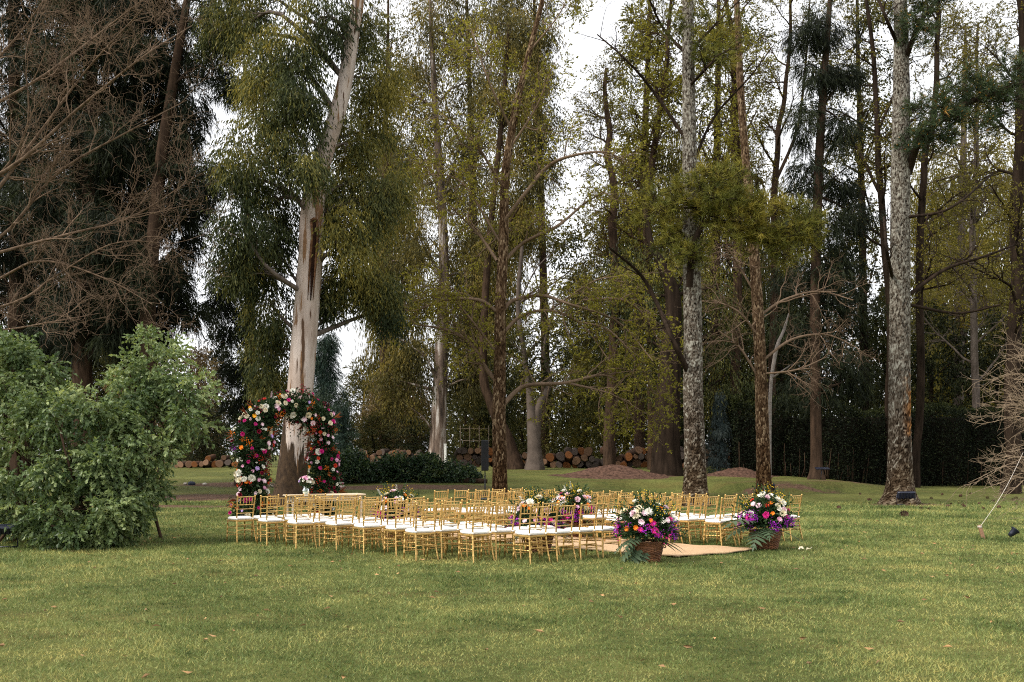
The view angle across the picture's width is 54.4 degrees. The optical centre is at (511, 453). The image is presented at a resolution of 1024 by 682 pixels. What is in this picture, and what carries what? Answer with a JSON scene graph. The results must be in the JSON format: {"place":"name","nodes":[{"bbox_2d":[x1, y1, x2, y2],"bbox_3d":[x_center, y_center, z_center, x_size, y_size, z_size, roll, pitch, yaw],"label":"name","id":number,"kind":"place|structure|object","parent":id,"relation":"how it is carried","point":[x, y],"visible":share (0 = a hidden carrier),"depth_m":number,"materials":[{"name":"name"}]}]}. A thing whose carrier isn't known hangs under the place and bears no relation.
{"place":"outdoors","nodes":[
{"label":"outdoors","id":0,"kind":"place"},
{"bbox_2d":[0,455,1023,681],"bbox_3d":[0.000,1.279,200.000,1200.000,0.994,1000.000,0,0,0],"label":"ground","id":1,"kind":"structure","parent":0,"point":[219,486],"depth_m":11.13,"materials":[{"name":"green plant"}]},
{"bbox_2d":[0,0,75,484],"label":"sheoak tree","id":2,"kind":"object","parent":1,"relation":"on","point":[11,260],"visible":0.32,"depth_m":39.28,"materials":[{"name":"green plant"}]},
{"bbox_2d":[29,347,122,462],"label":"woodland tree","id":3,"kind":"object","parent":1,"relation":"on","point":[99,374],"visible":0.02,"depth_m":69.70,"materials":[{"name":"green plant"}]},
{"bbox_2d":[0,0,177,496],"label":"sheoak tree","id":4,"kind":"object","parent":1,"relation":"on","point":[82,368],"visible":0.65,"depth_m":35.93,"materials":[{"name":"brown plant"}]},
{"bbox_2d":[0,321,229,551],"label":"leafy shrub","id":5,"kind":"object","parent":1,"relation":"on","point":[122,500],"visible":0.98,"depth_m":18.71,"materials":[{"name":"green plant"}]},
{"bbox_2d":[0,0,240,365],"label":"bare tree","id":6,"kind":"object","parent":1,"relation":"on","point":[27,152],"visible":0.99,"depth_m":24.76,"materials":[{"name":"brown plant"}]},
{"bbox_2d":[56,0,220,472],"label":"sheoak tree","id":7,"kind":"object","parent":1,"relation":"on","point":[182,295],"visible":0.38,"depth_m":37.28,"materials":[{"name":"green plant"}]},
{"bbox_2d":[137,0,254,488],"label":"sheoak tree","id":8,"kind":"object","parent":1,"relation":"on","point":[180,54],"visible":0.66,"depth_m":35.92,"materials":[{"name":"green plant"}]},
{"bbox_2d":[166,342,234,460],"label":"woodland tree","id":9,"kind":"object","parent":1,"relation":"on","point":[198,356],"visible":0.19,"depth_m":71.88,"materials":[{"name":"green plant"}]},
{"bbox_2d":[175,403,237,466],"bbox_3d":[-19.090,-0.982,61.899,3.789,4.620,4.433,0,0,40],"label":"woodland tree","id":10,"kind":"object","parent":1,"relation":"on","point":[204,453],"visible":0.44,"depth_m":61.80,"materials":[{"name":"green plant"}]},
{"bbox_2d":[195,320,236,459],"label":"woodland tree","id":11,"kind":"object","parent":1,"relation":"on","point":[214,356],"visible":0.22,"depth_m":79.75,"materials":[{"name":"green plant"}]},
{"bbox_2d":[199,213,282,485],"bbox_3d":[-11.925,-5.344,43.901,4.094,14.054,2.935,0,0,0],"label":"sheoak tree","id":12,"kind":"object","parent":1,"relation":"on","point":[231,338],"visible":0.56,"depth_m":43.58,"materials":[{"name":"green plant"}]},
{"bbox_2d":[226,495,256,543],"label":"ballroom chair","id":13,"kind":"object","parent":1,"relation":"on","point":[236,518],"visible":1,"depth_m":19.40,"materials":[{"name":"gold metal"}]},
{"bbox_2d":[257,496,286,545],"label":"ballroom chair","id":14,"kind":"object","parent":1,"relation":"on","point":[266,521],"visible":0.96,"depth_m":18.81,"materials":[{"name":"gold metal"}]},
{"bbox_2d":[222,384,347,516],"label":"flower arch","id":15,"kind":"structure","parent":1,"relation":"on","point":[255,429],"depth_m":26.52,"materials":[{"name":"plant"}]},
{"bbox_2d":[285,498,316,548],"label":"ballroom chair","id":16,"kind":"object","parent":1,"relation":"on","point":[296,523],"visible":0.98,"depth_m":18.24,"materials":[{"name":"gold metal"}]},
{"bbox_2d":[186,0,427,506],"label":"eucalyptus tree","id":17,"kind":"object","parent":1,"relation":"on","point":[322,226],"visible":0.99,"depth_m":32.76,"materials":[{"name":"green plant"}]},
{"bbox_2d":[308,497,338,547],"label":"ballroom chair","id":18,"kind":"object","parent":1,"relation":"on","point":[318,521],"visible":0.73,"depth_m":18.51,"materials":[{"name":"gold metal"}]},
{"bbox_2d":[308,326,356,460],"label":"woodland tree","id":19,"kind":"object","parent":1,"relation":"on","point":[325,377],"visible":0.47,"depth_m":65.50,"materials":[{"name":"green plant"}]},
{"bbox_2d":[323,498,355,550],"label":"ballroom chair","id":20,"kind":"object","parent":1,"relation":"on","point":[336,524],"visible":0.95,"depth_m":17.90,"materials":[{"name":"gold metal"}]},
{"bbox_2d":[323,399,363,455],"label":"woodland tree","id":21,"kind":"object","parent":1,"relation":"on","point":[348,434],"visible":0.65,"depth_m":59.79,"materials":[{"name":"green plant"}]},
{"bbox_2d":[337,355,378,452],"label":"woodland tree","id":22,"kind":"object","parent":1,"relation":"on","point":[352,384],"visible":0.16,"depth_m":89.48,"materials":[{"name":"green plant"}]},
{"bbox_2d":[352,500,384,553],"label":"ballroom chair","id":23,"kind":"object","parent":1,"relation":"on","point":[363,526],"visible":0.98,"depth_m":17.39,"materials":[{"name":"gold metal"}]},
{"bbox_2d":[350,411,402,455],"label":"woodland tree","id":24,"kind":"object","parent":1,"relation":"on","point":[374,446],"visible":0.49,"depth_m":67.59,"materials":[{"name":"green plant"}]},
{"bbox_2d":[353,375,414,450],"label":"woodland tree","id":25,"kind":"object","parent":1,"relation":"on","point":[371,408],"visible":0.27,"depth_m":73.61,"materials":[{"name":"green plant"}]},
{"bbox_2d":[375,499,407,551],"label":"ballroom chair","id":26,"kind":"object","parent":1,"relation":"on","point":[385,524],"visible":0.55,"depth_m":17.67,"materials":[{"name":"gold metal"}]},
{"bbox_2d":[349,118,435,447],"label":"woodland tree","id":27,"kind":"object","parent":1,"relation":"on","point":[373,363],"visible":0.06,"depth_m":87.26,"materials":[{"name":"green plant"}]},
{"bbox_2d":[347,0,440,449],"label":"gum tree","id":28,"kind":"object","parent":1,"relation":"on","point":[389,50],"visible":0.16,"depth_m":73.71,"materials":[{"name":"green plant"}]},
{"bbox_2d":[368,482,427,539],"bbox_3d":[-2.337,1.151,20.203,1.369,1.170,1.304,0,0,0],"label":"flower basket","id":29,"kind":"object","parent":1,"relation":"on","point":[395,493],"visible":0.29,"depth_m":20.05,"materials":[{"name":"multicoloured wicker"}]},
{"bbox_2d":[384,501,417,554],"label":"ballroom chair","id":30,"kind":"object","parent":1,"relation":"on","point":[395,528],"visible":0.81,"depth_m":16.86,"materials":[{"name":"gold metal"}]},
{"bbox_2d":[330,444,483,483],"bbox_3d":[-5.001,0.637,46.034,7.623,2.190,2.577,0,0,0],"label":"ivy mound","id":31,"kind":"object","parent":1,"relation":"on","point":[388,468],"visible":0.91,"depth_m":45.48,"materials":[{"name":"green plant"}]},
{"bbox_2d":[390,370,431,453],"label":"woodland tree","id":32,"kind":"object","parent":1,"relation":"on","point":[426,401],"visible":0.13,"depth_m":75.42,"materials":[{"name":"green plant"}]},
{"bbox_2d":[384,415,448,455],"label":"woodland tree","id":33,"kind":"object","parent":1,"relation":"on","point":[415,449],"visible":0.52,"depth_m":67.46,"materials":[{"name":"green plant"}]},
{"bbox_2d":[403,503,438,561],"bbox_3d":[-1.491,1.271,16.289,0.430,0.933,0.481,0,0,-34],"label":"ballroom chair","id":34,"kind":"object","parent":1,"relation":"on","point":[415,531],"visible":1,"depth_m":16.18,"materials":[{"name":"gold metal"}]},
{"bbox_2d":[362,0,513,466],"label":"gum tree","id":35,"kind":"object","parent":1,"relation":"on","point":[405,360],"visible":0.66,"depth_m":59.65,"materials":[{"name":"green plant"}]},
{"bbox_2d":[426,502,462,558],"bbox_3d":[-1.127,1.272,16.610,0.430,0.933,0.481,0,0,-40],"label":"ballroom chair","id":36,"kind":"object","parent":1,"relation":"on","point":[441,530],"visible":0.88,"depth_m":16.51,"materials":[{"name":"gold metal"}]},
{"bbox_2d":[429,368,492,460],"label":"woodland tree","id":37,"kind":"object","parent":1,"relation":"on","point":[464,429],"visible":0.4,"depth_m":69.48,"materials":[{"name":"green plant"}]},
{"bbox_2d":[399,0,535,465],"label":"gum tree","id":38,"kind":"object","parent":1,"relation":"on","point":[514,272],"visible":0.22,"depth_m":71.36,"materials":[{"name":"green plant"}]},
{"bbox_2d":[451,501,486,556],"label":"ballroom chair","id":39,"kind":"object","parent":1,"relation":"on","point":[464,527],"visible":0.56,"depth_m":16.81,"materials":[{"name":"gold metal"}]},
{"bbox_2d":[458,504,494,562],"bbox_3d":[-0.574,1.272,16.043,0.430,0.933,0.481,0,0,-37],"label":"ballroom chair","id":40,"kind":"object","parent":1,"relation":"on","point":[473,533],"visible":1,"depth_m":15.95,"materials":[{"name":"gold metal"}]},
{"bbox_2d":[447,203,535,448],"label":"woodland tree","id":41,"kind":"object","parent":1,"relation":"on","point":[513,307],"visible":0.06,"depth_m":91.49,"materials":[{"name":"green plant"}]},
{"bbox_2d":[0,325,991,461],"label":"woods","id":42,"kind":"object","parent":1,"relation":"on","point":[275,459],"visible":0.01,"depth_m":102.01,"materials":[{"name":"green plant"}]},
{"bbox_2d":[468,358,524,464],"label":"woodland tree","id":43,"kind":"object","parent":1,"relation":"on","point":[509,390],"visible":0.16,"depth_m":71.70,"materials":[{"name":"green plant"}]},
{"bbox_2d":[480,503,516,559],"bbox_3d":[-0.214,1.272,16.375,0.430,0.933,0.481,2,-1,-37],"label":"ballroom chair","id":44,"kind":"object","parent":1,"relation":"on","point":[496,531],"visible":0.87,"depth_m":16.26,"materials":[{"name":"gold metal"}]},
{"bbox_2d":[0,520,1017,677],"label":"leaf litter","id":45,"kind":"object","parent":1,"relation":"on","point":[342,676],"visible":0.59,"depth_m":11.54,"materials":[{"name":"brown plant"}]},
{"bbox_2d":[460,0,574,469],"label":"gum tree","id":46,"kind":"object","parent":1,"relation":"on","point":[515,461],"visible":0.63,"depth_m":57.66,"materials":[{"name":"green plant"}]},
{"bbox_2d":[504,502,539,558],"bbox_3d":[0.168,1.271,16.634,0.430,0.933,0.481,0,-1,-39],"label":"ballroom chair","id":47,"kind":"object","parent":1,"relation":"on","point":[521,539],"visible":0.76,"depth_m":16.55,"materials":[{"name":"gold metal"}]},
{"bbox_2d":[477,0,569,458],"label":"gum tree","id":48,"kind":"object","parent":1,"relation":"on","point":[520,9],"visible":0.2,"depth_m":69.08,"materials":[{"name":"green plant"}]},
{"bbox_2d":[506,360,540,459],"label":"woodland tree","id":49,"kind":"object","parent":1,"relation":"on","point":[522,436],"visible":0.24,"depth_m":79.87,"materials":[{"name":"green plant"}]},
{"bbox_2d":[348,0,713,496],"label":"budding tree","id":50,"kind":"object","parent":1,"relation":"on","point":[501,401],"visible":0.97,"depth_m":37.75,"materials":[{"name":"green plant"}]},
{"bbox_2d":[512,505,550,562],"bbox_3d":[0.312,1.272,15.855,0.430,0.933,0.481,0,0,-40],"label":"ballroom chair","id":51,"kind":"object","parent":1,"relation":"on","point":[529,534],"visible":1,"depth_m":15.76,"materials":[{"name":"gold metal"}]},
{"bbox_2d":[316,525,751,556],"bbox_3d":[-0.508,1.701,21.033,11.503,0.047,2.150,0,0,44],"label":"carpet runner","id":52,"kind":"object","parent":1,"relation":"on","point":[689,549],"visible":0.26,"depth_m":17.90,"materials":[{"name":"carpet"}]},
{"bbox_2d":[549,481,605,536],"bbox_3d":[1.265,1.141,20.368,1.375,1.190,1.308,0,0,-25],"label":"flower basket","id":53,"kind":"object","parent":52,"relation":"on","point":[578,499],"visible":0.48,"depth_m":20.15,"materials":[{"name":"multicoloured wicker"}]},
{"bbox_2d":[505,486,575,552],"bbox_3d":[0.488,1.142,17.551,1.318,1.188,1.330,0,0,0],"label":"flower basket","id":54,"kind":"object","parent":1,"relation":"on","point":[537,498],"visible":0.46,"depth_m":17.36,"materials":[{"name":"multicoloured wicker"}]},
{"bbox_2d":[485,216,604,469],"bbox_3d":[1.929,-6.235,57.054,7.030,14.882,3.269,0,0,0],"label":"smooth gum tree","id":55,"kind":"object","parent":1,"relation":"on","point":[534,460],"visible":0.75,"depth_m":56.81,"materials":[{"name":"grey plant"}]},
{"bbox_2d":[518,370,584,461],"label":"woodland tree","id":56,"kind":"object","parent":1,"relation":"on","point":[554,441],"visible":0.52,"depth_m":69.53,"materials":[{"name":"green plant"}]},
{"bbox_2d":[539,504,575,559],"bbox_3d":[0.739,1.271,16.134,0.430,0.933,0.481,0,0,-41],"label":"ballroom chair","id":57,"kind":"object","parent":1,"relation":"on","point":[556,532],"visible":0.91,"depth_m":16.02,"materials":[{"name":"gold metal"}]},
{"bbox_2d":[562,503,598,559],"bbox_3d":[1.139,1.272,16.470,0.430,0.933,0.481,0,0,-40],"label":"ballroom chair","id":58,"kind":"object","parent":1,"relation":"on","point":[579,530],"visible":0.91,"depth_m":16.36,"materials":[{"name":"gold metal"}]},
{"bbox_2d":[552,247,609,457],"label":"woodland tree","id":59,"kind":"object","parent":1,"relation":"on","point":[584,343],"visible":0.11,"depth_m":83.07,"materials":[{"name":"green plant"}]},
{"bbox_2d":[550,344,617,460],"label":"woodland tree","id":60,"kind":"object","parent":1,"relation":"on","point":[584,438],"visible":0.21,"depth_m":73.32,"materials":[{"name":"green plant"}]},
{"bbox_2d":[566,327,633,459],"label":"woodland tree","id":61,"kind":"object","parent":1,"relation":"on","point":[596,442],"visible":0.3,"depth_m":67.76,"materials":[{"name":"green plant"}]},
{"bbox_2d":[585,503,621,556],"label":"ballroom chair","id":62,"kind":"object","parent":1,"relation":"on","point":[602,529],"visible":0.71,"depth_m":16.63,"materials":[{"name":"gold metal"}]},
{"bbox_2d":[548,36,676,465],"bbox_3d":[5.284,-10.632,54.155,6.997,23.952,5.496,0,0,-32],"label":"budding tree","id":63,"kind":"object","parent":1,"relation":"on","point":[609,447],"visible":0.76,"depth_m":53.83,"materials":[{"name":"green plant"}]},
{"bbox_2d":[549,464,675,478],"bbox_3d":[5.016,0.929,50.404,7.808,0.776,4.368,0,0,0],"label":"mulch mound","id":64,"kind":"object","parent":1,"relation":"on","point":[616,471],"visible":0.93,"depth_m":49.81,"materials":[{"name":"brown soil"}]},
{"bbox_2d":[592,208,775,475],"bbox_3d":[9.188,-5.679,53.655,10.048,14.244,4.996,0,0,-6],"label":"gum tree","id":65,"kind":"object","parent":64,"relation":"on","point":[664,461],"visible":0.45,"depth_m":52.63,"materials":[{"name":"green plant"}]},
{"bbox_2d":[581,179,661,458],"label":"woodland tree","id":66,"kind":"object","parent":1,"relation":"on","point":[606,261],"visible":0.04,"depth_m":79.26,"materials":[{"name":"green plant"}]},
{"bbox_2d":[617,380,646,454],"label":"woodland tree","id":67,"kind":"object","parent":1,"relation":"on","point":[632,432],"visible":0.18,"depth_m":65.70,"materials":[{"name":"green plant"}]},
{"bbox_2d":[604,0,682,466],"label":"gum tree","id":68,"kind":"object","parent":1,"relation":"on","point":[639,437],"visible":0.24,"depth_m":63.48,"materials":[{"name":"green plant"}]},
{"bbox_2d":[570,0,726,469],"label":"budding tree","id":69,"kind":"object","parent":1,"relation":"on","point":[665,82],"visible":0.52,"depth_m":57.78,"materials":[{"name":"green plant"}]},
{"bbox_2d":[608,488,688,563],"bbox_3d":[2.191,1.233,15.974,1.302,1.388,1.313,0,0,0],"label":"flower basket","id":70,"kind":"object","parent":1,"relation":"on","point":[655,521],"visible":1,"depth_m":15.75,"materials":[{"name":"brown wicker"}]},
{"bbox_2d":[645,113,724,445],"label":"woodland tree","id":71,"kind":"object","parent":1,"relation":"on","point":[679,146],"visible":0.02,"depth_m":77.32,"materials":[{"name":"green plant"}]},
{"bbox_2d":[672,495,702,544],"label":"ballroom chair","id":72,"kind":"object","parent":1,"relation":"on","point":[688,519],"visible":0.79,"depth_m":19.14,"materials":[{"name":"gold metal"}]},
{"bbox_2d":[644,272,750,447],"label":"woodland tree","id":73,"kind":"object","parent":1,"relation":"on","point":[682,429],"visible":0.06,"depth_m":67.14,"materials":[{"name":"green plant"}]},
{"bbox_2d":[574,0,837,506],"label":"pine tree","id":74,"kind":"object","parent":1,"relation":"on","point":[690,196],"visible":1,"depth_m":32.27,"materials":[{"name":"green plant"}]},
{"bbox_2d":[626,0,791,463],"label":"budding tree","id":75,"kind":"object","parent":1,"relation":"on","point":[734,125],"visible":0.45,"depth_m":54.47,"materials":[{"name":"green plant"}]},
{"bbox_2d":[703,497,736,545],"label":"ballroom chair","id":76,"kind":"object","parent":1,"relation":"on","point":[719,522],"visible":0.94,"depth_m":18.57,"materials":[{"name":"gold metal"}]},
{"bbox_2d":[705,388,735,473],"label":"woodland tree","id":77,"kind":"object","parent":1,"relation":"on","point":[720,431],"visible":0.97,"depth_m":52.82,"materials":[{"name":"green plant"}]},
{"bbox_2d":[660,0,785,456],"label":"gum tree","id":78,"kind":"object","parent":1,"relation":"on","point":[701,115],"visible":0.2,"depth_m":65.11,"materials":[{"name":"green plant"}]},
{"bbox_2d":[703,286,776,453],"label":"woodland tree","id":79,"kind":"object","parent":1,"relation":"on","point":[746,304],"visible":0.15,"depth_m":65.58,"materials":[{"name":"green plant"}]},
{"bbox_2d":[707,467,778,477],"bbox_3d":[11.642,0.996,51.321,5.260,0.636,2.616,0,0,0],"label":"mulch mound","id":80,"kind":"object","parent":1,"relation":"on","point":[739,472],"visible":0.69,"depth_m":51.02,"materials":[{"name":"brown soil"}]},
{"bbox_2d":[699,121,788,442],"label":"woodland tree","id":81,"kind":"object","parent":1,"relation":"on","point":[747,272],"visible":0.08,"depth_m":74.55,"materials":[{"name":"green plant"}]},
{"bbox_2d":[721,483,803,550],"bbox_3d":[4.505,1.130,18.130,1.586,1.259,1.346,0,0,0],"label":"flower basket","id":82,"kind":"object","parent":1,"relation":"on","point":[766,511],"visible":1,"depth_m":17.89,"materials":[{"name":"brown wicker"}]},
{"bbox_2d":[675,0,881,494],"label":"budding tree","id":83,"kind":"object","parent":1,"relation":"on","point":[763,462],"visible":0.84,"depth_m":40.84,"materials":[{"name":"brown plant"}]},
{"bbox_2d":[768,313,789,461],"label":"dead sapling","id":84,"kind":"object","parent":1,"relation":"on","point":[772,376],"visible":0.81,"depth_m":41.94,"materials":[{"name":"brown wood"}]},
{"bbox_2d":[744,157,822,416],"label":"woodland tree","id":85,"kind":"object","parent":1,"relation":"on","point":[763,276],"visible":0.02,"depth_m":79.20,"materials":[{"name":"green plant"}]},
{"bbox_2d":[740,269,832,416],"bbox_3d":[17.302,-4.515,64.069,5.866,15.012,6.864,0,0,-1],"label":"woodland tree","id":86,"kind":"object","parent":1,"relation":"on","point":[779,367],"visible":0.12,"depth_m":63.31,"materials":[{"name":"green plant"}]},
{"bbox_2d":[730,0,846,414],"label":"budding tree","id":87,"kind":"object","parent":1,"relation":"on","point":[776,170],"visible":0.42,"depth_m":56.71,"materials":[{"name":"green plant"}]},
{"bbox_2d":[751,0,889,479],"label":"sheoak tree","id":88,"kind":"object","parent":1,"relation":"on","point":[827,77],"visible":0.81,"depth_m":46.90,"materials":[{"name":"green plant"}]},
{"bbox_2d":[778,235,886,416],"bbox_3d":[20.922,-5.455,64.204,7.492,17.564,8.334,0,0,-25],"label":"woodland tree","id":89,"kind":"object","parent":1,"relation":"on","point":[869,340],"visible":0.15,"depth_m":63.05,"materials":[{"name":"green plant"}]},
{"bbox_2d":[807,0,917,409],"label":"gum tree","id":90,"kind":"object","parent":1,"relation":"on","point":[875,14],"visible":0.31,"depth_m":63.47,"materials":[{"name":"green plant"}]},
{"bbox_2d":[726,392,1023,485],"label":"hedge","id":91,"kind":"object","parent":1,"relation":"on","point":[854,450],"visible":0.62,"depth_m":52.15,"materials":[{"name":"green plant"}]},
{"bbox_2d":[844,278,936,416],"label":"woodland tree","id":92,"kind":"object","parent":1,"relation":"on","point":[884,346],"visible":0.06,"depth_m":65.35,"materials":[{"name":"green plant"}]},
{"bbox_2d":[788,0,1009,482],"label":"budding tree","id":93,"kind":"object","parent":1,"relation":"on","point":[879,178],"visible":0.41,"depth_m":51.84,"materials":[{"name":"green plant"}]},
{"bbox_2d":[870,297,988,416],"bbox_3d":[26.081,-3.489,61.770,6.532,12.657,7.266,0,0,29],"label":"woodland tree","id":94,"kind":"object","parent":1,"relation":"on","point":[931,363],"visible":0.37,"depth_m":61.29,"materials":[{"name":"green plant"}]},
{"bbox_2d":[855,0,1008,487],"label":"budding tree","id":95,"kind":"object","parent":1,"relation":"on","point":[920,347],"visible":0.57,"depth_m":49.44,"materials":[{"name":"green plant"}]},
{"bbox_2d":[910,150,969,416],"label":"woodland tree","id":96,"kind":"object","parent":1,"relation":"on","point":[928,233],"visible":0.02,"depth_m":79.10,"materials":[{"name":"green plant"}]},
{"bbox_2d":[868,0,1023,416],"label":"budding tree","id":97,"kind":"object","parent":1,"relation":"on","point":[974,325],"visible":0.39,"depth_m":55.58,"materials":[{"name":"green plant"}]},
{"bbox_2d":[869,0,1023,504],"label":"pine tree","id":98,"kind":"object","parent":1,"relation":"on","point":[904,155],"visible":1,"depth_m":33.63,"materials":[{"name":"grey plant"}]},
{"bbox_2d":[881,27,1014,407],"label":"gum tree","id":99,"kind":"object","parent":1,"relation":"on","point":[964,233],"visible":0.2,"depth_m":67.66,"materials":[{"name":"green plant"}]},
{"bbox_2d":[923,169,1007,416],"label":"woodland tree","id":100,"kind":"object","parent":1,"relation":"on","point":[926,286],"visible":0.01,"depth_m":73.57,"materials":[{"name":"green plant"}]},
{"bbox_2d":[911,0,1023,493],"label":"budding tree","id":101,"kind":"object","parent":1,"relation":"on","point":[1015,301],"visible":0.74,"depth_m":42.60,"materials":[{"name":"green plant"}]},
{"bbox_2d":[935,325,1023,518],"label":"bare shrub","id":102,"kind":"object","parent":1,"relation":"on","point":[1014,418],"visible":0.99,"depth_m":23.76,"materials":[{"name":"brown plant"}]},
{"bbox_2d":[937,307,1023,416],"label":"woodland tree","id":103,"kind":"object","parent":1,"relation":"on","point":[992,357],"visible":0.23,"depth_m":61.28,"materials":[{"name":"green plant"}]},
{"bbox_2d":[967,138,1023,407],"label":"woodland tree","id":104,"kind":"object","parent":1,"relation":"on","point":[998,247],"visible":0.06,"depth_m":77.60,"materials":[{"name":"green plant"}]},
{"bbox_2d":[0,0,1023,454],"label":"sky","id":105,"kind":"structure","parent":0,"point":[587,48],"materials":[{"name":"white"}]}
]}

